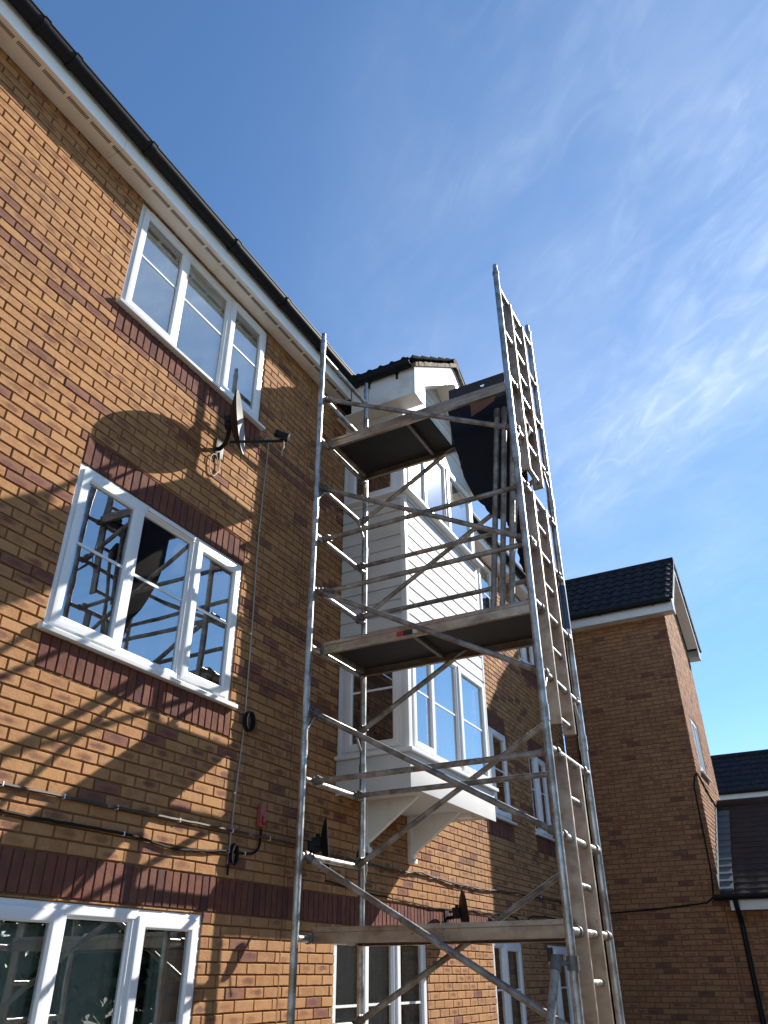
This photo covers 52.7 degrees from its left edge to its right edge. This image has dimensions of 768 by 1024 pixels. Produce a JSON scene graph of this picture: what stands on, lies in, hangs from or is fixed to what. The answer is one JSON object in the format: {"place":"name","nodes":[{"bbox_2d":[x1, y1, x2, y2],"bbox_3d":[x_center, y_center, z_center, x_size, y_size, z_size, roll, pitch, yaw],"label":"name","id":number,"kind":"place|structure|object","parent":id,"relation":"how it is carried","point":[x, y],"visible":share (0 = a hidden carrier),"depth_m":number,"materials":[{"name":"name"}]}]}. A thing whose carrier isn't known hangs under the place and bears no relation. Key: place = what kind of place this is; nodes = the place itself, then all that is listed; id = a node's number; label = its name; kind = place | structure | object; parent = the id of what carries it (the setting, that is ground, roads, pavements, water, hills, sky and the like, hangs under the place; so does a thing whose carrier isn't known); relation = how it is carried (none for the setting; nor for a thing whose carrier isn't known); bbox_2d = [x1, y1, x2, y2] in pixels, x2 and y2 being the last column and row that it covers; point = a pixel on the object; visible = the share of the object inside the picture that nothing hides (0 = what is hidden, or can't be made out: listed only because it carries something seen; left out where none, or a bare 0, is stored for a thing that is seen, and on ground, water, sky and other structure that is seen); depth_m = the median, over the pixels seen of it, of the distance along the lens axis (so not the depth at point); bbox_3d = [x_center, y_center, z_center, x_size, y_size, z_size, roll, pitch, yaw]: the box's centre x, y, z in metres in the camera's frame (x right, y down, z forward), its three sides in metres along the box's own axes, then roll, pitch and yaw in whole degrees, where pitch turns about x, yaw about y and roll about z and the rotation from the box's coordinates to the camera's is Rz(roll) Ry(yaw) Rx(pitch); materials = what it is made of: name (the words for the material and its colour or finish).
{"place":"outdoors","nodes":[
{"label":"outdoors","id":0,"kind":"place"},
{"bbox_2d":[32,0,767,755],"label":"sky","id":1,"kind":"structure","parent":0,"point":[377,160],"materials":[{"name":"blue"}]},
{"bbox_2d":[286,264,624,1023],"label":"scaffold tower","id":2,"kind":"structure","parent":0,"point":[410,438],"depth_m":6.01,"materials":[{"name":"metal"}]},
{"bbox_2d":[448,394,528,572],"bbox_3d":[0.934,-0.249,6.891,0.700,1.948,0.200,-16,-34,24],"label":"hanging sheet","id":3,"kind":"object","parent":2,"relation":"hanging from","point":[474,445],"visible":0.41,"depth_m":7.19,"materials":[{"name":"black fabric"}]},
{"bbox_2d":[491,408,499,606],"bbox_3d":[0.935,-0.054,6.522,0.250,2.037,0.058,-3,-31,5],"label":"spare tube","id":4,"kind":"object","parent":2,"relation":"on","point":[494,558],"visible":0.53,"depth_m":6.47,"materials":[{"name":"metal"}]},
{"bbox_2d":[500,406,507,604],"bbox_3d":[0.999,-0.054,6.490,0.253,2.005,0.056,-16,-34,24],"label":"spare tube","id":5,"kind":"object","parent":2,"relation":"on","point":[504,412],"visible":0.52,"depth_m":6.46,"materials":[{"name":"metal"}]},
{"bbox_2d":[509,431,514,602],"bbox_3d":[1.052,0.034,6.362,0.238,1.722,0.056,-20,-36,29],"label":"spare tube","id":6,"kind":"object","parent":2,"relation":"on","point":[512,552],"visible":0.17,"depth_m":6.28,"materials":[{"name":"metal"}]},
{"bbox_2d":[512,389,520,444],"bbox_3d":[1.146,-0.840,6.643,0.042,0.623,0.044,26,-39,-36],"label":"tie string","id":7,"kind":"object","parent":2,"relation":"hanging from","point":[517,412],"visible":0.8,"depth_m":6.64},
{"bbox_2d":[515,481,517,551],"bbox_3d":[1.060,0.279,6.362,0.235,1.301,0.040,-8,-32,13],"label":"spare tube","id":8,"kind":"object","parent":2,"relation":"on","point":[516,507],"visible":0.15,"depth_m":6.50,"materials":[{"name":"metal"}]},
{"bbox_2d":[525,416,530,437],"bbox_3d":[1.240,-0.761,6.850,0.105,0.266,0.148,-16,-34,24],"label":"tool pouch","id":9,"kind":"object","parent":2,"relation":"hanging from","point":[528,429],"visible":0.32,"depth_m":6.79,"materials":[{"name":"white"}]},
{"bbox_2d":[557,557,747,1023],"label":"brick building","id":10,"kind":"structure","parent":0,"point":[637,649],"depth_m":13.27,"materials":[{"name":"brick"}]},
{"bbox_2d":[610,772,717,913],"bbox_3d":[4.907,5.937,13.606,1.910,2.062,2.025,-16,-34,24],"label":"cable","id":11,"kind":"object","parent":10,"relation":"attached to","point":[709,900],"visible":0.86,"depth_m":12.47,"materials":[{"name":"black plastic"}]},
{"bbox_2d":[690,719,711,781],"bbox_3d":[5.717,4.321,14.101,0.142,1.006,0.890,-16,-34,24],"label":"window","id":12,"kind":"structure","parent":10,"relation":"in","point":[700,758],"depth_m":14.06,"materials":[{"name":"plastic"}]},
{"bbox_2d":[711,749,767,799],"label":"roof","id":13,"kind":"structure","parent":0,"point":[741,775],"depth_m":23.68,"materials":[{"name":"tile"}]},
{"label":"ground","id":14,"kind":"structure","parent":0,"visible":0},
{"bbox_2d":[0,0,574,1023],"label":"brick building","id":15,"kind":"structure","parent":14,"relation":"on","point":[152,318],"depth_m":6.29,"materials":[{"name":"brick"}]},
{"bbox_2d":[0,897,200,1023],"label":"window","id":16,"kind":"structure","parent":15,"relation":"in","point":[61,963],"depth_m":4.56,"materials":[{"name":"plastic"}]},
{"bbox_2d":[0,809,261,855],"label":"cable","id":17,"kind":"object","parent":15,"relation":"attached to","point":[110,831],"visible":0.98,"depth_m":4.85,"materials":[{"name":"black plastic"}]},
{"bbox_2d":[37,463,241,708],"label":"window","id":18,"kind":"structure","parent":15,"relation":"in","point":[132,587],"depth_m":6.40,"materials":[{"name":"plastic"}]},
{"bbox_2d":[0,781,295,845],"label":"cable","id":19,"kind":"object","parent":15,"relation":"attached to","point":[64,796],"visible":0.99,"depth_m":4.95,"materials":[{"name":"white plastic"}]},
{"bbox_2d":[115,203,266,430],"bbox_3d":[-1.692,-1.752,7.170,0.176,1.251,1.930,-16,-34,24],"label":"window","id":20,"kind":"structure","parent":15,"relation":"in","point":[169,293],"depth_m":7.14,"materials":[{"name":"plastic"}]},
{"bbox_2d":[226,843,238,874],"bbox_3d":[-1.105,2.538,5.666,0.045,0.219,0.088,-16,-34,24],"label":"cable loop","id":21,"kind":"object","parent":15,"relation":"attached to","point":[230,855],"visible":1,"depth_m":5.66,"materials":[{"name":"black rubber"}]},
{"bbox_2d":[227,438,268,863],"bbox_3d":[-1.146,0.913,6.619,0.019,3.846,0.106,-16,-34,24],"label":"cable","id":22,"kind":"object","parent":15,"relation":"attached to","point":[249,652],"visible":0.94,"depth_m":6.50,"materials":[{"name":"black plastic"}]},
{"bbox_2d":[243,711,255,731],"bbox_3d":[-1.081,1.680,6.211,0.039,0.166,0.128,-16,-34,24],"label":"cable coil","id":23,"kind":"object","parent":15,"relation":"attached to","point":[245,721],"visible":1,"depth_m":6.20,"materials":[{"name":"black rubber"}]},
{"bbox_2d":[214,389,289,459],"bbox_3d":[-1.183,-0.686,6.736,0.543,0.599,0.629,19,-36,-29],"label":"satellite dish","id":24,"kind":"object","parent":15,"relation":"attached to","point":[234,421],"visible":1,"depth_m":6.60,"materials":[{"name":"grey metal"}]},
{"bbox_2d":[209,452,219,475],"bbox_3d":[-1.467,-0.426,6.718,0.015,0.274,0.135,-16,-34,24],"label":"loose wire","id":25,"kind":"object","parent":24,"relation":"attached to","point":[217,463],"visible":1,"depth_m":6.74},
{"bbox_2d":[256,804,266,827],"bbox_3d":[-0.956,2.385,6.082,0.057,0.170,0.068,-16,-34,24],"label":"alarm box","id":26,"kind":"object","parent":15,"relation":"attached to","point":[261,816],"visible":1,"depth_m":6.06,"materials":[{"name":"red plastic"}]},
{"bbox_2d":[307,816,370,882],"bbox_3d":[-0.420,2.771,6.370,0.573,0.503,0.393,-16,-34,24],"label":"satellite dish","id":27,"kind":"object","parent":15,"relation":"attached to","point":[317,843],"visible":0.73,"depth_m":6.34,"materials":[{"name":"black metal"}]},
{"bbox_2d":[332,945,427,1023],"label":"window","id":28,"kind":"structure","parent":15,"relation":"in","point":[386,968],"depth_m":7.18,"materials":[{"name":"plastic"}]},
{"bbox_2d":[325,880,555,919],"bbox_3d":[1.022,4.637,9.032,0.021,0.138,6.400,-16,-34,24],"label":"cable","id":29,"kind":"object","parent":15,"relation":"attached to","point":[429,906],"visible":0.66,"depth_m":8.04,"materials":[{"name":"black plastic"}]},
{"bbox_2d":[329,853,560,901],"bbox_3d":[1.260,4.627,9.547,0.038,0.100,7.404,-16,-34,24],"label":"cable","id":30,"kind":"object","parent":15,"relation":"attached to","point":[397,870],"visible":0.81,"depth_m":8.33,"materials":[{"name":"black plastic"}]},
{"bbox_2d":[444,890,493,922],"bbox_3d":[0.941,4.382,8.379,0.469,0.522,0.463,17,-35,-27],"label":"satellite dish","id":31,"kind":"object","parent":15,"relation":"attached to","point":[461,912],"visible":0.7,"depth_m":8.29,"materials":[{"name":"black metal"}]},
{"bbox_2d":[477,558,490,609],"bbox_3d":[1.538,1.292,12.316,0.081,1.210,1.000,-16,-34,24],"label":"window","id":32,"kind":"structure","parent":15,"relation":"in","point":[483,574],"depth_m":12.52,"materials":[{"name":"plastic"}]},
{"bbox_2d":[488,726,516,825],"bbox_3d":[1.565,3.668,10.882,0.142,1.251,1.090,-16,-34,24],"label":"window","id":33,"kind":"structure","parent":15,"relation":"in","point":[497,744],"depth_m":11.02,"materials":[{"name":"plastic"}]},
{"bbox_2d":[492,943,526,1023],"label":"window","id":34,"kind":"structure","parent":15,"relation":"in","point":[508,966],"depth_m":9.55,"materials":[{"name":"plastic"}]},
{"bbox_2d":[515,597,536,675],"bbox_3d":[2.483,2.186,13.776,0.142,1.251,0.940,-16,-34,24],"label":"window","id":35,"kind":"structure","parent":15,"relation":"in","point":[526,655],"depth_m":13.69,"materials":[{"name":"plastic"}]},
{"bbox_2d":[528,757,554,842],"bbox_3d":[2.482,4.538,12.341,0.142,1.251,0.950,-16,-34,24],"label":"window","id":36,"kind":"structure","parent":15,"relation":"in","point":[541,807],"depth_m":12.37,"materials":[{"name":"plastic"}]},
{"bbox_2d":[547,945,574,1023],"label":"window","id":37,"kind":"structure","parent":15,"relation":"in","point":[564,1009],"depth_m":11.17,"materials":[{"name":"plastic"}]},
{"bbox_2d":[712,796,767,1023],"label":"single storey extension","id":38,"kind":"object","parent":14,"relation":"on","point":[741,842],"visible":1,"depth_m":11.89,"materials":[{"name":"brown brick"}]}
]}

